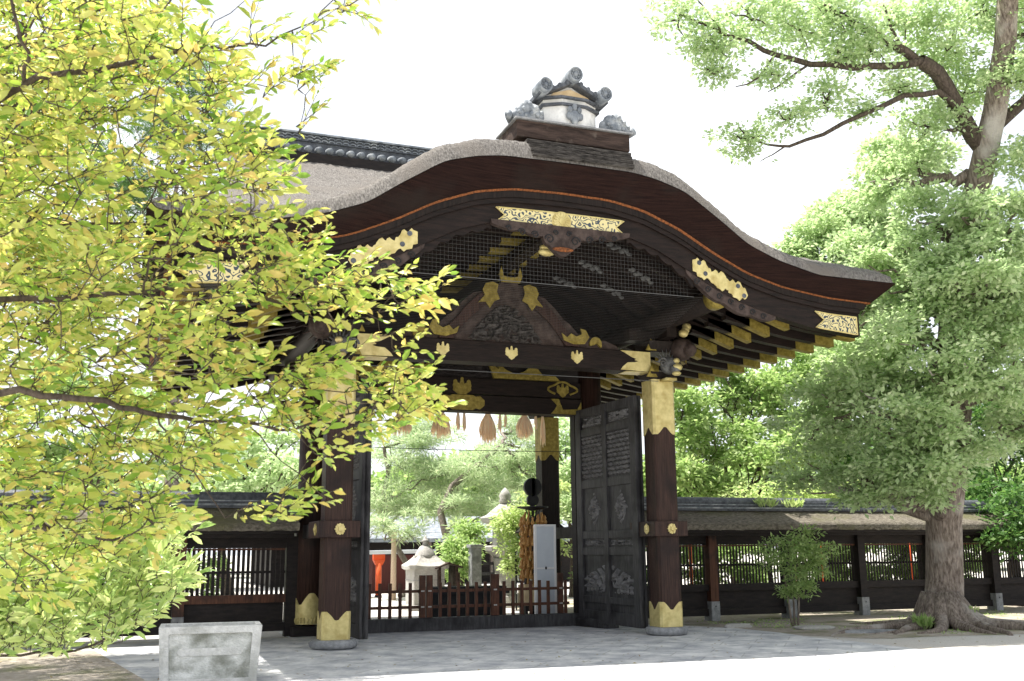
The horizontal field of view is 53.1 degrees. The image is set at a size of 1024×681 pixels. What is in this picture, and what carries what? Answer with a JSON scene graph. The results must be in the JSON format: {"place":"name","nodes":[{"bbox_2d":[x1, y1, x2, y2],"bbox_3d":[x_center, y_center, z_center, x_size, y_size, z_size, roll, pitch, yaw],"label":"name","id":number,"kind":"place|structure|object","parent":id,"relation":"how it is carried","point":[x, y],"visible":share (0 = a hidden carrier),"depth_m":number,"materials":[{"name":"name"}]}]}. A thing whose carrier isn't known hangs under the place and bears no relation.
{"place":"outdoors","nodes":[
{"label":"outdoors","id":0,"kind":"place"},
{"bbox_2d":[0,650,143,680],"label":"dirt patch","id":1,"kind":"object","parent":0,"point":[30,668],"visible":1,"depth_m":12.34,"materials":[{"name":"brown soil"}]},
{"bbox_2d":[418,585,509,616],"bbox_3d":[-0.958,5.231,20.389,1.680,0.660,0.720,4,-12,-20],"label":"wooden fence","id":2,"kind":"object","parent":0,"point":[462,601],"visible":0.19,"depth_m":20.10,"materials":[{"name":"black wood"}]},
{"bbox_2d":[0,0,1023,555],"label":"sky","id":3,"kind":"structure","parent":0,"point":[438,72],"materials":[{"name":"white"}]},
{"bbox_2d":[6,548,1023,662],"bbox_3d":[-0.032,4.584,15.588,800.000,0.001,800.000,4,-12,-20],"label":"ground","id":4,"kind":"structure","parent":0,"point":[993,647],"depth_m":15.53,"materials":[{"name":"grey gravel"}]},
{"bbox_2d":[0,351,166,490],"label":"broadleaf tree","id":5,"kind":"object","parent":4,"relation":"on","point":[54,454],"visible":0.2,"depth_m":31.01,"materials":[{"name":"green plant"}]},
{"bbox_2d":[0,502,215,658],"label":"glossy shrub","id":6,"kind":"object","parent":4,"relation":"on","point":[117,608],"visible":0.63,"depth_m":5.18,"materials":[{"name":"green plant"}]},
{"bbox_2d":[0,0,229,359],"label":"shade tree","id":7,"kind":"object","parent":4,"relation":"on","point":[45,254],"visible":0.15,"depth_m":12.61,"materials":[{"name":"green plant"}]},
{"bbox_2d":[39,552,231,595],"bbox_3d":[-8.591,4.392,19.271,6.562,2.182,1.953,4,-12,-20],"label":"hedge","id":8,"kind":"object","parent":4,"relation":"on","point":[210,574],"visible":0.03,"depth_m":20.39,"materials":[{"name":"green plant"}]},
{"bbox_2d":[40,55,233,553],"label":"tall pine","id":9,"kind":"object","parent":4,"relation":"on","point":[125,183],"visible":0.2,"depth_m":41.60,"materials":[{"name":"green plant"}]},
{"bbox_2d":[0,489,301,644],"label":"roofed wall","id":10,"kind":"structure","parent":4,"relation":"on","point":[271,611],"depth_m":16.77,"materials":[{"name":"brown wood"}]},
{"bbox_2d":[123,408,300,594],"bbox_3d":[-8.746,4.668,30.735,6.355,6.122,4.103,-1,-12,1],"label":"broadleaf tree","id":11,"kind":"object","parent":4,"relation":"on","point":[255,447],"visible":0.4,"depth_m":30.31,"materials":[{"name":"green plant"}]},
{"bbox_2d":[373,554,384,596],"bbox_3d":[-4.037,7.114,30.980,0.360,1.260,0.238,4,-12,-20],"label":"vermilion post","id":12,"kind":"object","parent":4,"relation":"on","point":[378,560],"visible":0.71,"depth_m":30.95,"materials":[{"name":"paint"}]},
{"bbox_2d":[390,532,395,599],"bbox_3d":[-3.376,6.418,29.197,0.164,1.900,0.164,4,-12,-20],"label":"timber pole","id":13,"kind":"object","parent":4,"relation":"on","point":[393,564],"visible":0.84,"depth_m":29.13,"materials":[{"name":"wood"}]},
{"bbox_2d":[369,549,435,590],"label":"maroon shed","id":14,"kind":"structure","parent":4,"relation":"on","point":[386,574],"depth_m":35.10,"materials":[{"name":"wood"}]},
{"bbox_2d":[250,516,571,586],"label":"shrine hall","id":15,"kind":"structure","parent":4,"relation":"on","point":[433,532],"depth_m":43.04,"materials":[{"name":"white wood"}]},
{"bbox_2d":[370,413,474,596],"bbox_3d":[-3.042,4.719,30.728,4.199,6.060,4.290,4,-12,-20],"label":"pine tree","id":16,"kind":"object","parent":4,"relation":"on","point":[423,464],"visible":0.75,"depth_m":30.43,"materials":[{"name":"green plant"}]},
{"bbox_2d":[401,535,448,610],"bbox_3d":[-2.071,5.525,24.428,1.000,1.720,1.000,4,-12,-20],"label":"stone lantern","id":17,"kind":"object","parent":4,"relation":"on","point":[424,560],"visible":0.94,"depth_m":24.14,"materials":[{"name":"stone"}]},
{"bbox_2d":[435,562,462,585],"bbox_3d":[-1.596,5.820,24.330,0.670,1.094,0.800,4,-12,-20],"label":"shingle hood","id":18,"kind":"object","parent":4,"relation":"on","point":[453,576],"visible":0.43,"depth_m":24.20,"materials":[{"name":"brown wood"}]},
{"bbox_2d":[431,516,492,585],"bbox_3d":[-1.270,5.576,25.962,1.584,2.228,2.346,-3,-12,14],"label":"round bush","id":19,"kind":"object","parent":4,"relation":"on","point":[459,549],"visible":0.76,"depth_m":25.92,"materials":[{"name":"green plant"}]},
{"bbox_2d":[445,562,494,574],"bbox_3d":[-1.458,6.577,27.934,2.500,1.050,0.100,4,-12,-20],"label":"rail fence","id":20,"kind":"object","parent":4,"relation":"on","point":[493,569],"visible":0.02,"depth_m":28.29,"materials":[{"name":"brown wood"}]},
{"bbox_2d":[466,544,483,585],"bbox_3d":[-0.904,5.753,25.045,0.340,1.500,0.340,4,-12,-20],"label":"stone post","id":21,"kind":"object","parent":4,"relation":"on","point":[475,563],"visible":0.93,"depth_m":25.00,"materials":[{"name":"grey stone"}]},
{"bbox_2d":[427,414,568,572],"bbox_3d":[-0.273,4.591,30.148,4.961,6.049,3.814,8,-14,-35],"label":"pine tree","id":22,"kind":"object","parent":4,"relation":"on","point":[511,462],"visible":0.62,"depth_m":29.61,"materials":[{"name":"green plant"}]},
{"bbox_2d":[22,433,1023,517],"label":"woodland","id":23,"kind":"object","parent":4,"relation":"on","point":[377,478],"visible":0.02,"depth_m":59.78,"materials":[{"name":"green plant"}]},
{"bbox_2d":[515,550,531,610],"bbox_3d":[0.383,5.544,23.705,0.639,1.352,0.088,4,-12,-20],"label":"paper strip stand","id":24,"kind":"object","parent":4,"relation":"on","point":[516,576],"visible":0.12,"depth_m":23.62,"materials":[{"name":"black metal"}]},
{"bbox_2d":[517,478,547,613],"bbox_3d":[0.429,4.196,20.752,0.632,2.810,0.632,4,-12,-20],"label":"gourd rack","id":25,"kind":"object","parent":4,"relation":"on","point":[532,488],"visible":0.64,"depth_m":20.66,"materials":[{"name":"brown wood"}]},
{"bbox_2d":[533,524,556,613],"bbox_3d":[0.634,4.454,19.599,0.440,1.840,0.400,4,-12,-20],"label":"signboard","id":26,"kind":"object","parent":4,"relation":"on","point":[544,535],"visible":0.73,"depth_m":19.62,"materials":[{"name":"white paint"}]},
{"bbox_2d":[534,417,572,597],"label":"broadleaf tree","id":27,"kind":"object","parent":4,"relation":"on","point":[565,469],"visible":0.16,"depth_m":29.69,"materials":[{"name":"green plant"}]},
{"bbox_2d":[639,0,1023,635],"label":"camphor tree","id":28,"kind":"object","parent":4,"relation":"on","point":[951,290],"visible":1,"depth_m":17.11,"materials":[{"name":"green plant"}]},
{"bbox_2d":[969,605,979,611],"bbox_3d":[7.841,4.554,17.395,0.185,0.141,0.179,-9,-15,37],"label":"weed","id":29,"kind":"object","parent":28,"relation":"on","point":[976,608],"visible":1,"depth_m":17.39,"materials":[{"name":"green plant"}]},
{"bbox_2d":[767,130,968,565],"bbox_3d":[11.251,0.243,32.217,7.203,15.139,5.125,4,-12,-20],"label":"broadleaf tree","id":30,"kind":"object","parent":4,"relation":"on","point":[833,213],"visible":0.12,"depth_m":31.79,"materials":[{"name":"green plant"}]},
{"bbox_2d":[22,625,1023,680],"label":"paved forecourt","id":31,"kind":"structure","parent":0,"point":[503,654],"depth_m":12.98,"materials":[{"name":"grey stone"}]},
{"bbox_2d":[159,621,261,680],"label":"concrete planter","id":32,"kind":"object","parent":31,"relation":"on","point":[218,651],"visible":1,"depth_m":10.86,"materials":[{"name":"grey concrete"}]},
{"bbox_2d":[0,0,466,615],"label":"yellow leaf tree","id":33,"kind":"object","parent":31,"relation":"on","point":[154,512],"visible":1,"depth_m":3.83,"materials":[{"name":"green plant"}]},
{"bbox_2d":[368,575,425,618],"bbox_3d":[-2.287,4.551,17.701,1.630,0.940,0.116,4,-12,-20],"label":"picket fence","id":34,"kind":"object","parent":31,"relation":"on","point":[421,591],"visible":0.48,"depth_m":17.84,"materials":[{"name":"brown wood"}]},
{"bbox_2d":[426,574,498,616],"bbox_3d":[-0.876,4.645,18.221,1.355,0.940,0.116,4,-12,-20],"label":"picket fence","id":35,"kind":"object","parent":31,"relation":"on","point":[493,589],"visible":0.74,"depth_m":18.23,"materials":[{"name":"brown wood"}]},
{"bbox_2d":[0,627,1023,680],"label":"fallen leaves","id":36,"kind":"object","parent":31,"relation":"on","point":[584,661],"visible":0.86,"depth_m":13.14,"materials":[{"name":"brown plant"}]},
{"bbox_2d":[135,66,894,649],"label":"temple gate","id":37,"kind":"structure","parent":31,"relation":"on","point":[559,230],"depth_m":16.26,"materials":[{"name":"brown wood"}]},
{"bbox_2d":[350,382,371,639],"bbox_3d":[-2.652,2.731,16.467,0.234,3.840,2.200,5,-13,-23],"label":"door","id":38,"kind":"structure","parent":37,"relation":"in","point":[359,596],"depth_m":15.52,"materials":[{"name":"brown wood"}]},
{"bbox_2d":[376,447,569,451],"bbox_3d":[-0.959,2.010,18.930,4.850,0.040,0.011,4,-12,-20],"label":"thin wire","id":39,"kind":"object","parent":37,"relation":"attached to","point":[476,450],"visible":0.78,"depth_m":19.04,"materials":[{"name":"black metal"}]},
{"bbox_2d":[371,365,657,381],"bbox_3d":[0.120,0.520,16.053,4.900,0.011,0.011,4,-12,-20],"label":"thin wire","id":40,"kind":"object","parent":37,"relation":"attached to","point":[529,374],"visible":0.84,"depth_m":16.13,"materials":[{"name":"black metal"}]},
{"bbox_2d":[575,395,647,628],"bbox_3d":[1.708,3.021,18.074,0.234,3.840,2.200,5,-13,-23],"label":"door","id":41,"kind":"structure","parent":37,"relation":"in","point":[612,576],"depth_m":17.89,"materials":[{"name":"brown wood"}]},
{"bbox_3d":[-1.100,1.291,19.080,4.601,0.080,0.060,4,-12,-20],"label":"straw rope","id":42,"kind":"object","parent":37,"relation":"attached to","visible":0},
{"bbox_2d":[391,413,411,435],"bbox_3d":[-2.014,1.484,18.689,0.394,0.580,0.224,4,-12,-20],"label":"straw pendant","id":43,"kind":"object","parent":42,"relation":"hanging from","point":[408,428],"visible":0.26,"depth_m":18.64,"materials":[{"name":"brown wicker"}]},
{"bbox_2d":[431,412,450,439],"bbox_3d":[-1.313,1.536,18.945,0.377,0.592,0.234,4,-12,-20],"label":"straw pendant","id":44,"kind":"object","parent":42,"relation":"hanging from","point":[442,431],"visible":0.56,"depth_m":18.89,"materials":[{"name":"brown wicker"}]},
{"bbox_2d":[456,413,459,429],"bbox_3d":[-1.006,1.477,19.076,0.077,0.428,0.051,4,-12,-20],"label":"straw pendant","id":45,"kind":"object","parent":42,"relation":"hanging from","point":[458,421],"visible":0.75,"depth_m":19.06,"materials":[{"name":"brown wicker"}]},
{"bbox_2d":[462,413,465,432],"bbox_3d":[-0.891,1.501,19.118,0.071,0.460,0.049,4,-12,-20],"label":"straw pendant","id":46,"kind":"object","parent":42,"relation":"hanging from","point":[464,421],"visible":0.77,"depth_m":19.09,"materials":[{"name":"brown wicker"}]},
{"bbox_2d":[479,414,495,444],"bbox_3d":[-0.457,1.636,19.258,0.356,0.676,0.221,4,-12,-20],"label":"straw pendant","id":47,"kind":"object","parent":42,"relation":"hanging from","point":[487,429],"visible":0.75,"depth_m":19.19,"materials":[{"name":"brown wicker"}]},
{"bbox_2d":[498,415,501,431],"bbox_3d":[-0.230,1.535,19.362,0.066,0.441,0.044,4,-12,-20],"label":"straw pendant","id":48,"kind":"object","parent":42,"relation":"hanging from","point":[499,423],"visible":0.77,"depth_m":19.34,"materials":[{"name":"brown wicker"}]},
{"bbox_2d":[504,415,506,427],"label":"straw pendant","id":49,"kind":"object","parent":42,"relation":"hanging from","point":[505,420],"visible":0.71,"depth_m":19.40,"materials":[{"name":"brown wicker"}]},
{"bbox_2d":[516,415,533,440],"bbox_3d":[0.241,1.631,19.519,0.364,0.573,0.211,4,-12,-20],"label":"straw pendant","id":50,"kind":"object","parent":42,"relation":"hanging from","point":[524,427],"visible":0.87,"depth_m":19.46,"materials":[{"name":"brown wicker"}]},
{"bbox_2d":[534,416,536,428],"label":"straw pendant","id":51,"kind":"object","parent":42,"relation":"hanging from","point":[535,420],"visible":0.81,"depth_m":19.60,"materials":[{"name":"brown wicker"}]},
{"bbox_2d":[540,416,545,444],"bbox_3d":[0.587,1.714,19.636,0.109,0.695,0.062,4,-12,-20],"label":"straw pendant","id":52,"kind":"object","parent":42,"relation":"hanging from","point":[542,433],"visible":0.88,"depth_m":19.61,"materials":[{"name":"brown wicker"}]},
{"bbox_2d":[499,573,569,614],"bbox_3d":[0.424,4.731,18.700,1.380,0.940,0.116,4,-12,-20],"label":"picket fence","id":53,"kind":"object","parent":31,"relation":"on","point":[562,602],"visible":0.65,"depth_m":18.71,"materials":[{"name":"brown wood"}]},
{"bbox_2d":[515,599,1023,638],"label":"dirt border","id":54,"kind":"object","parent":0,"point":[839,619],"visible":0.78,"depth_m":19.45,"materials":[{"name":"brown soil"}]},
{"bbox_2d":[480,488,518,607],"bbox_3d":[-0.163,5.100,25.355,1.105,2.891,1.269,4,-12,-20],"label":"stone lantern","id":55,"kind":"object","parent":54,"relation":"on","point":[504,495],"visible":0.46,"depth_m":25.12,"materials":[{"name":"stone"}]},
{"bbox_2d":[486,478,571,580],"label":"maple tree","id":56,"kind":"object","parent":54,"relation":"on","point":[508,525],"visible":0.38,"depth_m":23.97,"materials":[{"name":"green plant"}]},
{"bbox_2d":[514,511,562,610],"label":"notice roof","id":57,"kind":"structure","parent":54,"relation":"on","point":[516,532],"depth_m":23.49,"materials":[{"name":"brown wood"}]},
{"bbox_2d":[567,544,776,583],"bbox_3d":[3.896,5.227,23.771,5.732,2.145,1.948,4,-12,-20],"label":"hedge","id":58,"kind":"object","parent":54,"relation":"on","point":[722,566],"visible":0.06,"depth_m":23.86,"materials":[{"name":"green plant"}]},
{"bbox_2d":[689,547,692,583],"bbox_3d":[3.790,4.823,21.689,0.081,1.900,0.081,4,-12,-20],"label":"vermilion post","id":59,"kind":"object","parent":54,"relation":"on","point":[692,566],"visible":0.08,"depth_m":21.68,"materials":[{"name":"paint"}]},
{"bbox_2d":[724,623,751,627],"bbox_3d":[3.941,5.010,17.954,0.583,0.092,0.284,4,-12,-20],"label":"flat stone","id":60,"kind":"object","parent":54,"relation":"on","point":[738,625],"visible":0.67,"depth_m":17.84,"materials":[{"name":"stone"}]},
{"bbox_2d":[641,346,858,582],"bbox_3d":[6.738,3.231,27.190,7.376,7.254,4.529,7,-14,-34],"label":"maple tree","id":61,"kind":"object","parent":54,"relation":"on","point":[742,396],"visible":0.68,"depth_m":26.70,"materials":[{"name":"green plant"}]},
{"bbox_2d":[717,475,856,582],"bbox_3d":[6.085,4.390,22.299,3.376,2.972,1.478,-1,-12,2],"label":"maple tree","id":62,"kind":"object","parent":54,"relation":"on","point":[753,495],"visible":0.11,"depth_m":22.30,"materials":[{"name":"green plant"}]},
{"bbox_2d":[749,522,848,625],"bbox_3d":[5.057,4.100,17.975,1.571,1.812,1.348,4,-12,-20],"label":"young tree","id":63,"kind":"object","parent":54,"relation":"on","point":[810,551],"visible":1,"depth_m":17.96,"materials":[{"name":"green plant"}]},
{"bbox_2d":[792,625,834,629],"bbox_3d":[5.137,4.884,17.388,0.764,0.080,0.321,0,-12,-3],"label":"flat stone","id":64,"kind":"object","parent":54,"relation":"on","point":[812,627],"visible":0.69,"depth_m":17.28,"materials":[{"name":"stone"}]},
{"bbox_2d":[644,497,1023,620],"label":"roofed wall","id":65,"kind":"structure","parent":54,"relation":"on","point":[713,523],"depth_m":20.67,"materials":[{"name":"brown wood"}]},
{"bbox_2d":[752,496,778,506],"bbox_3d":[5.056,3.216,20.459,0.549,0.275,0.505,-2,-12,6],"label":"ridge weed","id":66,"kind":"object","parent":65,"relation":"on","point":[760,501],"visible":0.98,"depth_m":20.36,"materials":[{"name":"green plant"}]},
{"bbox_2d":[780,498,804,507],"bbox_3d":[5.637,3.269,20.703,0.561,0.259,0.531,4,-12,-20],"label":"ridge weed","id":67,"kind":"object","parent":65,"relation":"on","point":[793,503],"visible":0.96,"depth_m":20.56,"materials":[{"name":"green plant"}]},
{"bbox_2d":[697,610,1023,633],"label":"moss cover","id":68,"kind":"object","parent":54,"relation":"on","point":[761,619],"visible":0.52,"depth_m":18.92,"materials":[{"name":"green plant"}]},
{"bbox_2d":[837,629,896,632],"bbox_3d":[5.843,4.759,16.707,1.143,0.080,0.354,1,-12,-9],"label":"flat stone","id":69,"kind":"object","parent":54,"relation":"on","point":[865,630],"visible":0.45,"depth_m":16.59,"materials":[{"name":"grey stone"}]},
{"bbox_2d":[778,543,1003,581],"bbox_3d":[9.864,5.647,26.292,6.804,2.214,2.103,4,-12,-20],"label":"hedge","id":70,"kind":"object","parent":54,"relation":"on","point":[889,563],"visible":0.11,"depth_m":26.05,"materials":[{"name":"green plant"}]},
{"bbox_2d":[816,406,998,578],"bbox_3d":[10.297,4.166,26.658,5.061,5.231,3.464,-2,-12,6],"label":"evergreen tree","id":71,"kind":"object","parent":54,"relation":"on","point":[849,457],"visible":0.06,"depth_m":26.66,"materials":[{"name":"green plant"}]},
{"bbox_2d":[909,545,912,578],"bbox_3d":[9.280,5.209,23.818,0.081,1.900,0.081,4,-12,-20],"label":"vermilion post","id":72,"kind":"object","parent":54,"relation":"on","point":[911,560],"visible":0.03,"depth_m":23.80,"materials":[{"name":"paint"}]},
{"bbox_2d":[910,612,935,629],"bbox_3d":[6.862,4.681,17.133,0.409,0.302,0.455,-10,-15,38],"label":"weed","id":73,"kind":"object","parent":54,"relation":"on","point":[921,623],"visible":1,"depth_m":17.06,"materials":[{"name":"green plant"}]},
{"bbox_2d":[964,391,1023,605],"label":"evergreen tree","id":74,"kind":"object","parent":54,"relation":"on","point":[991,491],"visible":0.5,"depth_m":22.27,"materials":[{"name":"green plant"}]}
]}

